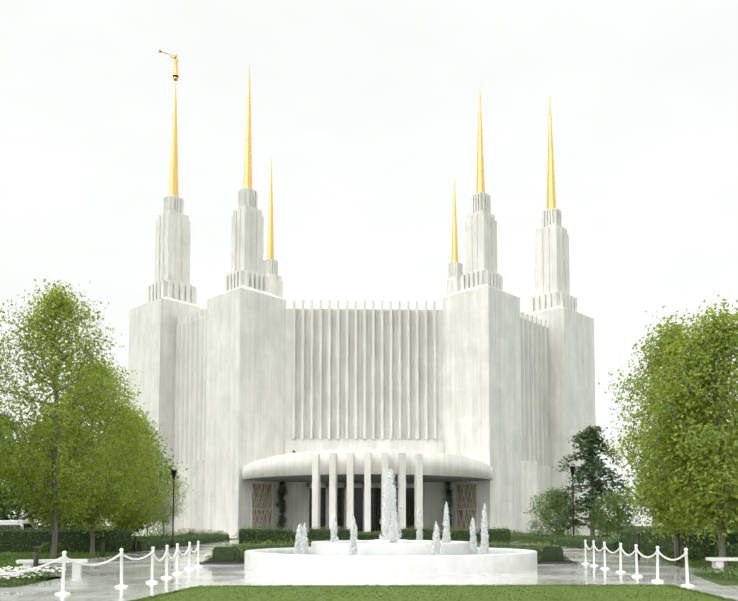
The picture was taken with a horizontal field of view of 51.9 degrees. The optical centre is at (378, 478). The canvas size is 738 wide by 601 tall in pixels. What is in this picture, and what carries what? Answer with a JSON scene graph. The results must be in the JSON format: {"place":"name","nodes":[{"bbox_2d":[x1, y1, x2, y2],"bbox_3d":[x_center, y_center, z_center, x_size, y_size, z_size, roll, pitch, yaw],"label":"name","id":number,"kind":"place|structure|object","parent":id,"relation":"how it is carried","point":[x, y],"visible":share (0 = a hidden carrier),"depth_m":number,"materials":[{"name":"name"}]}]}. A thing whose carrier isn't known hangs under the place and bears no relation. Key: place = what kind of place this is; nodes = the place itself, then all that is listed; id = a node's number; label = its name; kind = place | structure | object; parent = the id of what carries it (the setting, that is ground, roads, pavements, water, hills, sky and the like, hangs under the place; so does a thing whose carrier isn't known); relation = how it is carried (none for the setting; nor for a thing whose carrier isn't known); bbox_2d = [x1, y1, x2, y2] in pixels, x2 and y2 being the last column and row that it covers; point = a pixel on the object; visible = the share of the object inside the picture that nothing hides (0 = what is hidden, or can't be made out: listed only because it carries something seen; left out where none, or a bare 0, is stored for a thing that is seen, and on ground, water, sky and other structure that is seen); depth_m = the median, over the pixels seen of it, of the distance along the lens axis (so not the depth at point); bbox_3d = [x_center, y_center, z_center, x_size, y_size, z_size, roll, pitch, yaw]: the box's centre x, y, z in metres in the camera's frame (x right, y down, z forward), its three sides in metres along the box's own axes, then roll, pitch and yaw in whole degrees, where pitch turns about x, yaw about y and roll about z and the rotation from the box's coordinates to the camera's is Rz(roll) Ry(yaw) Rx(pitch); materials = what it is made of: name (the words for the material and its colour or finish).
{"place":"outdoors","nodes":[
{"label":"outdoors","id":0,"kind":"place"},
{"bbox_2d":[0,526,737,586],"bbox_3d":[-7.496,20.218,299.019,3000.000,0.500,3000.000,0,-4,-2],"label":"ground","id":1,"kind":"structure","parent":0,"point":[725,582],"depth_m":30.24,"materials":[{"name":"green plant"}]},
{"bbox_2d":[0,520,32,529],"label":"parked vehicle","id":2,"kind":"object","parent":1,"relation":"on","point":[13,523],"visible":0.19,"depth_m":49.26,"materials":[{"name":"white paint"}]},
{"bbox_2d":[0,403,34,487],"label":"tree","id":3,"kind":"object","parent":1,"relation":"on","point":[8,443],"depth_m":60.59,"materials":[{"name":"green plant"}]},
{"bbox_2d":[0,415,39,525],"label":"tree","id":4,"kind":"object","parent":1,"relation":"on","point":[16,517],"depth_m":68.73,"materials":[{"name":"green plant"}]},
{"bbox_2d":[0,420,42,519],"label":"tree","id":5,"kind":"object","parent":1,"relation":"on","point":[4,506],"depth_m":56.50,"materials":[{"name":"green plant"}]},
{"bbox_2d":[0,562,65,586],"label":"bed groundcover","id":6,"kind":"object","parent":1,"relation":"on","point":[24,580],"visible":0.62,"depth_m":22.72,"materials":[{"name":"green plant"}]},
{"bbox_2d":[0,566,65,578],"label":"bed flowers","id":7,"kind":"object","parent":6,"relation":"on","point":[15,569],"visible":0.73,"depth_m":23.19,"materials":[{"name":"white plant"}]},
{"bbox_2d":[5,410,89,529],"bbox_3d":[-27.042,-0.280,64.877,10.266,12.054,10.471,0,-4,-2],"label":"tree","id":8,"kind":"object","parent":1,"relation":"on","point":[42,521],"depth_m":63.80,"materials":[{"name":"green plant"}]},
{"bbox_2d":[36,542,69,553],"bbox_3d":[-19.130,4.068,44.557,2.102,0.793,1.727,0,-4,-2],"label":"shrub","id":9,"kind":"object","parent":1,"relation":"on","point":[45,550],"depth_m":44.34,"materials":[{"name":"green plant"}]},
{"bbox_2d":[0,551,129,566],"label":"lawn","id":10,"kind":"structure","parent":1,"relation":"on","point":[11,557],"depth_m":40.14,"materials":[{"name":"green plant"}]},
{"bbox_2d":[0,299,31,487],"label":"tree","id":11,"kind":"object","parent":10,"relation":"on","point":[15,411],"depth_m":36.55,"materials":[{"name":"green plant"}]},
{"bbox_2d":[0,278,141,557],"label":"tree","id":12,"kind":"object","parent":10,"relation":"on","point":[66,313],"depth_m":39.02,"materials":[{"name":"green plant"}]},
{"bbox_2d":[28,352,163,553],"bbox_3d":[-16.721,-1.715,44.645,7.594,12.438,7.992,0,-4,-2],"label":"tree","id":13,"kind":"object","parent":10,"relation":"on","point":[103,505],"depth_m":44.61,"materials":[{"name":"green plant"}]},
{"bbox_2d":[0,525,133,552],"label":"hedge","id":14,"kind":"object","parent":1,"relation":"on","point":[46,539],"depth_m":45.79,"materials":[{"name":"green plant"}]},
{"bbox_2d":[42,430,98,529],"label":"tree","id":15,"kind":"object","parent":1,"relation":"on","point":[73,526],"depth_m":78.02,"materials":[{"name":"green plant"}]},
{"bbox_2d":[134,536,136,551],"bbox_3d":[-15.430,4.141,48.198,0.220,0.970,0.220,0,-4,-2],"label":"bollard","id":16,"kind":"object","parent":1,"relation":"on","point":[135,544],"visible":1,"depth_m":48.13,"materials":[{"name":"brown metal"}]},
{"bbox_2d":[100,440,172,536],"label":"tree","id":17,"kind":"object","parent":1,"relation":"on","point":[141,528],"depth_m":75.31,"materials":[{"name":"green plant"}]},
{"bbox_2d":[132,529,144,537],"bbox_3d":[-18.442,4.322,55.151,3.839,1.523,2.881,0,-4,-2],"label":"shrub","id":18,"kind":"object","parent":1,"relation":"on","point":[138,534],"visible":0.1,"depth_m":55.47,"materials":[{"name":"plant"}]},
{"bbox_2d":[144,526,171,536],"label":"shrub","id":19,"kind":"object","parent":1,"relation":"on","point":[159,531],"depth_m":106.84,"materials":[{"name":"green plant"}]},
{"bbox_2d":[148,533,168,536],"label":"shrub","id":20,"kind":"object","parent":1,"relation":"on","point":[149,535],"visible":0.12,"depth_m":63.08,"materials":[{"name":"plant"}]},
{"bbox_2d":[131,532,229,550],"bbox_3d":[-16.652,5.260,66.130,2.234,1.064,34.080,0,-4,-2],"label":"hedge","id":21,"kind":"object","parent":1,"relation":"on","point":[140,545],"depth_m":59.44,"materials":[{"name":"green plant"}]},
{"bbox_2d":[185,529,206,534],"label":"shrub","id":22,"kind":"object","parent":1,"relation":"on","point":[196,532],"depth_m":78.96,"materials":[{"name":"green plant"}]},
{"bbox_2d":[239,525,291,544],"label":"box block","id":23,"kind":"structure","parent":1,"relation":"on","point":[251,537],"depth_m":50.65,"materials":[{"name":"green plant"}]},
{"bbox_2d":[274,482,288,528],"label":"tree","id":24,"kind":"object","parent":1,"relation":"on","point":[281,496],"depth_m":109.35,"materials":[{"name":"green plant"}]},
{"bbox_2d":[310,525,351,541],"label":"box block","id":25,"kind":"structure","parent":1,"relation":"on","point":[345,534],"depth_m":50.80,"materials":[{"name":"green plant"}]},
{"bbox_2d":[306,484,413,531],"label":"door frames","id":26,"kind":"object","parent":1,"relation":"on","point":[326,486],"depth_m":110.59,"materials":[{"name":"metal"}]},
{"bbox_2d":[309,488,413,531],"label":"entrance doors","id":27,"kind":"structure","parent":26,"relation":"attached to","point":[375,507],"depth_m":111.07,"materials":[{"name":"black glass"}]},
{"bbox_2d":[128,187,597,536],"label":"temple","id":28,"kind":"structure","parent":1,"relation":"on","point":[246,367],"depth_m":112.19,"materials":[{"name":"stone"}]},
{"bbox_2d":[251,483,272,528],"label":"lattice screen","id":29,"kind":"object","parent":28,"relation":"attached to","point":[262,504],"visible":0.79,"depth_m":107.81,"materials":[{"name":"brown wood"}]},
{"bbox_2d":[169,64,555,261],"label":"spires","id":30,"kind":"object","parent":28,"relation":"on","point":[480,187],"visible":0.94,"depth_m":128.71,"materials":[{"name":"gold metal"}]},
{"bbox_2d":[159,49,178,80],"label":"angel statue","id":31,"kind":"object","parent":30,"relation":"on","point":[175,74],"visible":1,"depth_m":129.62,"materials":[{"name":"gold metal"}]},
{"bbox_2d":[242,448,492,481],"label":"entrance canopy","id":32,"kind":"object","parent":28,"relation":"attached to","point":[437,467],"visible":0.73,"depth_m":96.86,"materials":[{"name":"white concrete"}]},
{"bbox_2d":[455,483,477,532],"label":"lattice screen","id":33,"kind":"object","parent":28,"relation":"attached to","point":[466,509],"visible":0.81,"depth_m":108.72,"materials":[{"name":"brown wood"}]},
{"bbox_2d":[312,452,422,531],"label":"columns","id":34,"kind":"structure","parent":1,"relation":"on","point":[418,487],"depth_m":93.89,"materials":[{"name":"white stone"}]},
{"bbox_2d":[292,529,442,533],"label":"box row","id":35,"kind":"object","parent":1,"relation":"on","point":[363,532],"depth_m":69.05,"materials":[{"name":"green plant"}]},
{"bbox_2d":[0,586,737,600],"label":"paving","id":36,"kind":"structure","parent":1,"relation":"on","point":[76,594],"depth_m":18.84,"materials":[{"name":"grey stone"}]},
{"bbox_2d":[229,543,512,545],"bbox_3d":[-0.254,4.332,49.033,18.510,0.406,2.938,0,-4,-2],"label":"bed cover","id":37,"kind":"object","parent":1,"relation":"on","point":[289,543],"visible":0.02,"depth_m":49.07,"materials":[{"name":"green plant"}]},
{"bbox_2d":[19,551,735,586],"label":"paved plaza","id":38,"kind":"structure","parent":1,"relation":"on","point":[136,573],"depth_m":25.35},
{"bbox_2d":[33,547,39,569],"bbox_3d":[-11.789,2.807,26.134,0.220,0.940,0.220,0,-4,-2],"label":"bollard","id":39,"kind":"object","parent":38,"relation":"on","point":[36,559],"visible":0.92,"depth_m":26.08,"materials":[{"name":"brown wood"}]},
{"bbox_2d":[16,559,87,572],"bbox_3d":[-11.509,3.082,26.827,2.300,0.466,0.540,1,-4,-16],"label":"bench","id":40,"kind":"object","parent":38,"relation":"on","point":[76,568],"visible":0.73,"depth_m":26.75,"materials":[{"name":"white stone"}]},
{"bbox_2d":[0,541,202,594],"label":"stanchions","id":41,"kind":"object","parent":38,"relation":"on","point":[121,555],"visible":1,"depth_m":20.91,"materials":[{"name":"white plastic"}]},
{"bbox_2d":[101,539,104,556],"bbox_3d":[-14.599,3.654,40.233,0.220,0.970,0.220,0,-4,-2],"label":"bollard","id":42,"kind":"object","parent":38,"relation":"on","point":[102,549],"visible":0.96,"depth_m":40.17,"materials":[{"name":"brown metal"}]},
{"bbox_2d":[199,560,577,564],"bbox_3d":[0.372,3.826,36.253,16.438,0.140,7.388,0,-4,-2],"label":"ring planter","id":43,"kind":"object","parent":38,"relation":"on","point":[242,562],"visible":0.1,"depth_m":32.79,"materials":[{"name":"stone"}]},
{"bbox_2d":[204,555,569,560],"bbox_3d":[0.350,3.678,36.488,16.119,0.294,6.811,0,-4,-2],"label":"hedge","id":44,"kind":"object","parent":43,"relation":"on","point":[564,558],"visible":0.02,"depth_m":33.37,"materials":[{"name":"green plant"}]},
{"bbox_2d":[635,533,639,560],"bbox_3d":[12.335,3.221,36.029,0.220,1.320,0.220,0,-4,-2],"label":"bollard","id":45,"kind":"object","parent":38,"relation":"on","point":[638,540],"visible":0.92,"depth_m":35.97,"materials":[{"name":"brown wood"}]},
{"bbox_2d":[581,540,694,586],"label":"stanchions","id":46,"kind":"object","parent":38,"relation":"on","point":[656,553],"visible":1,"depth_m":24.80,"materials":[{"name":"white plastic"}]},
{"bbox_2d":[706,557,737,569],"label":"bench","id":47,"kind":"object","parent":38,"relation":"on","point":[717,562],"visible":0.9,"depth_m":28.20,"materials":[{"name":"white stone"}]},
{"bbox_2d":[292,530,479,543],"bbox_3d":[-0.516,4.486,58.135,18.055,1.284,1.960,0,-4,-2],"label":"box row","id":48,"kind":"object","parent":1,"relation":"on","point":[363,536],"depth_m":57.47,"materials":[{"name":"green plant"}]},
{"bbox_2d":[211,538,565,561],"bbox_3d":[0.357,3.346,36.263,15.743,1.009,6.844,0,-4,-2],"label":"ring hedge","id":49,"kind":"object","parent":1,"relation":"on","point":[549,553],"depth_m":33.43,"materials":[{"name":"green plant"}]},
{"bbox_2d":[244,539,537,574],"bbox_3d":[0.505,3.076,31.686,12.040,1.080,12.040,0,-4,-2],"label":"fountain basin","id":50,"kind":"object","parent":1,"relation":"on","point":[340,560],"visible":0.94,"depth_m":26.87,"materials":[{"name":"white stone"}]},
{"bbox_2d":[293,469,489,554],"bbox_3d":[0.507,1.396,31.773,7.872,3.668,7.886,0,-4,-2],"label":"fountain spray","id":51,"kind":"object","parent":50,"relation":"on","point":[389,531],"visible":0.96,"depth_m":31.59,"materials":[{"name":"white liquid"}]},
{"bbox_2d":[261,542,522,555],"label":"fountain water","id":52,"kind":"structure","parent":50,"relation":"in","point":[470,553],"depth_m":31.54,"materials":[{"name":"grey liquid"}]},
{"bbox_2d":[396,524,432,539],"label":"box block","id":53,"kind":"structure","parent":1,"relation":"on","point":[406,533],"depth_m":50.94,"materials":[{"name":"green plant"}]},
{"bbox_2d":[448,526,470,541],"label":"box block","id":54,"kind":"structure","parent":1,"relation":"on","point":[463,533],"depth_m":51.04,"materials":[{"name":"green plant"}]},
{"bbox_2d":[480,525,510,544],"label":"box block","id":55,"kind":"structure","parent":1,"relation":"on","point":[496,535],"depth_m":51.13,"materials":[{"name":"green plant"}]},
{"bbox_2d":[523,530,545,535],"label":"flowers","id":56,"kind":"object","parent":1,"relation":"on","point":[538,531],"depth_m":79.79,"materials":[{"name":"green plant"}]},
{"bbox_2d":[530,528,553,535],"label":"flowers","id":57,"kind":"object","parent":1,"relation":"on","point":[544,532],"depth_m":104.04,"materials":[{"name":"green plant"}]},
{"bbox_2d":[524,485,585,534],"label":"bush","id":58,"kind":"object","parent":1,"relation":"on","point":[548,510],"depth_m":69.97,"materials":[{"name":"green plant"}]},
{"bbox_2d":[510,532,619,551],"bbox_3d":[15.153,5.268,66.055,2.235,1.099,36.090,0,-4,-2],"label":"hedge","id":59,"kind":"object","parent":1,"relation":"on","point":[614,547],"depth_m":58.53,"materials":[{"name":"green plant"}]},
{"bbox_2d":[553,527,583,535],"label":"flowers","id":60,"kind":"object","parent":1,"relation":"on","point":[566,532],"depth_m":108.22,"materials":[{"name":"plant"}]},
{"bbox_2d":[570,466,574,537],"bbox_3d":[14.947,2.119,58.223,0.500,6.230,0.500,0,-4,-2],"label":"lamp","id":61,"kind":"object","parent":1,"relation":"on","point":[572,469],"visible":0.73,"depth_m":58.26,"materials":[{"name":"brown metal"}]},
{"bbox_2d":[548,424,641,538],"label":"conifer tree","id":62,"kind":"object","parent":1,"relation":"on","point":[587,436],"depth_m":66.08,"materials":[{"name":"green plant"}]},
{"bbox_2d":[584,485,650,538],"bbox_3d":[19.011,2.970,60.200,5.344,4.977,4.805,0,-4,-2],"label":"bush","id":63,"kind":"object","parent":1,"relation":"on","point":[612,503],"depth_m":59.71,"materials":[{"name":"green plant"}]},
{"bbox_2d":[626,426,697,530],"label":"tree","id":64,"kind":"object","parent":1,"relation":"on","point":[647,507],"depth_m":68.43,"materials":[{"name":"green plant"}]},
{"bbox_2d":[616,525,737,557],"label":"hedge","id":65,"kind":"object","parent":1,"relation":"on","point":[730,538],"depth_m":40.84,"materials":[{"name":"green plant"}]},
{"bbox_2d":[675,534,679,564],"bbox_3d":[12.650,2.978,32.044,0.220,1.320,0.220,0,-4,-2],"label":"bollard","id":66,"kind":"object","parent":1,"relation":"on","point":[677,547],"visible":0.98,"depth_m":31.98,"materials":[{"name":"brown wood"}]},
{"bbox_2d":[663,546,705,559],"bbox_3d":[14.632,3.542,36.323,2.184,0.851,1.663,0,-4,-2],"label":"shrub","id":67,"kind":"object","parent":1,"relation":"on","point":[695,553],"depth_m":35.93,"materials":[{"name":"green plant"}]},
{"bbox_2d":[632,411,737,530],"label":"tree","id":68,"kind":"object","parent":1,"relation":"on","point":[654,467],"depth_m":57.33,"materials":[{"name":"green plant"}]},
{"bbox_2d":[642,404,737,529],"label":"tree","id":69,"kind":"object","parent":1,"relation":"on","point":[702,491],"depth_m":43.74,"materials":[{"name":"green plant"}]},
{"bbox_2d":[660,558,737,567],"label":"flower bed","id":70,"kind":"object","parent":1,"relation":"on","point":[701,561],"visible":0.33,"depth_m":32.52,"materials":[{"name":"green plant"}]},
{"bbox_2d":[598,306,737,562],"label":"tree","id":71,"kind":"object","parent":70,"relation":"on","point":[664,520],"depth_m":33.49,"materials":[{"name":"green plant"}]},
{"bbox_2d":[613,295,737,566],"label":"tree","id":72,"kind":"object","parent":70,"relation":"on","point":[706,348],"depth_m":30.27,"materials":[{"name":"green plant"}]},
{"bbox_2d":[691,566,737,580],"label":"bed groundcover","id":73,"kind":"object","parent":1,"relation":"on","point":[734,572],"visible":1,"depth_m":24.98,"materials":[{"name":"green plant"}]},
{"bbox_2d":[709,544,737,561],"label":"shrub","id":74,"kind":"object","parent":1,"relation":"on","point":[728,553],"depth_m":35.40,"materials":[{"name":"green plant"}]},
{"bbox_2d":[0,0,737,525],"label":"sky","id":75,"kind":"structure","parent":0,"point":[365,112],"materials":[{"name":"white"}]},
{"bbox_2d":[148,537,596,550],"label":"approach paving","id":76,"kind":"structure","parent":0,"point":[207,547],"depth_m":57.27,"materials":[{"name":"grey stone"}]},
{"bbox_2d":[86,403,174,533],"bbox_3d":[-17.308,-0.162,51.897,6.912,10.230,6.800,0,-4,-2],"label":"tree","id":77,"kind":"object","parent":76,"relation":"on","point":[130,522],"depth_m":51.60,"materials":[{"name":"green plant"}]},
{"bbox_2d":[97,409,188,529],"bbox_3d":[-20.180,-0.225,61.697,9.031,11.554,8.257,0,-4,-2],"label":"tree","id":78,"kind":"object","parent":76,"relation":"on","point":[164,461],"depth_m":61.44,"materials":[{"name":"green plant"}]},
{"bbox_2d":[128,479,176,535],"bbox_3d":[-17.761,2.505,59.168,4.502,5.790,3.880,0,-4,-2],"label":"tree","id":79,"kind":"object","parent":76,"relation":"on","point":[163,500],"depth_m":59.13,"materials":[{"name":"green plant"}]},
{"bbox_2d":[150,471,193,534],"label":"tree","id":80,"kind":"object","parent":76,"relation":"on","point":[176,483],"depth_m":69.02,"materials":[{"name":"green plant"}]},
{"bbox_2d":[171,470,176,547],"bbox_3d":[-15.490,2.240,57.333,0.500,5.880,0.500,0,-4,-2],"label":"lamp","id":81,"kind":"object","parent":76,"relation":"on","point":[173,472],"visible":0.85,"depth_m":57.27,"materials":[{"name":"brown metal"}]},
{"bbox_2d":[174,528,201,536],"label":"shrub","id":82,"kind":"object","parent":76,"relation":"on","point":[183,529],"depth_m":102.37,"materials":[{"name":"plant"}]},
{"bbox_2d":[204,529,226,534],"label":"shrub","id":83,"kind":"object","parent":76,"relation":"on","point":[218,532],"depth_m":100.74,"materials":[{"name":"plant"}]},
{"bbox_2d":[138,585,729,600],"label":"lawn","id":84,"kind":"structure","parent":0,"point":[352,591],"depth_m":17.93,"materials":[{"name":"green plant"}]},
{"bbox_2d":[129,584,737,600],"bbox_3d":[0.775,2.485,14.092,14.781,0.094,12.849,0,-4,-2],"label":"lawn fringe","id":85,"kind":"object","parent":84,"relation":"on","point":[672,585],"visible":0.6,"depth_m":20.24,"materials":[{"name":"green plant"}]},
{"bbox_2d":[440,482,454,526],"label":"tree","id":86,"kind":"object","parent":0,"point":[450,495],"depth_m":110.17,"materials":[{"name":"green plant"}]}
]}

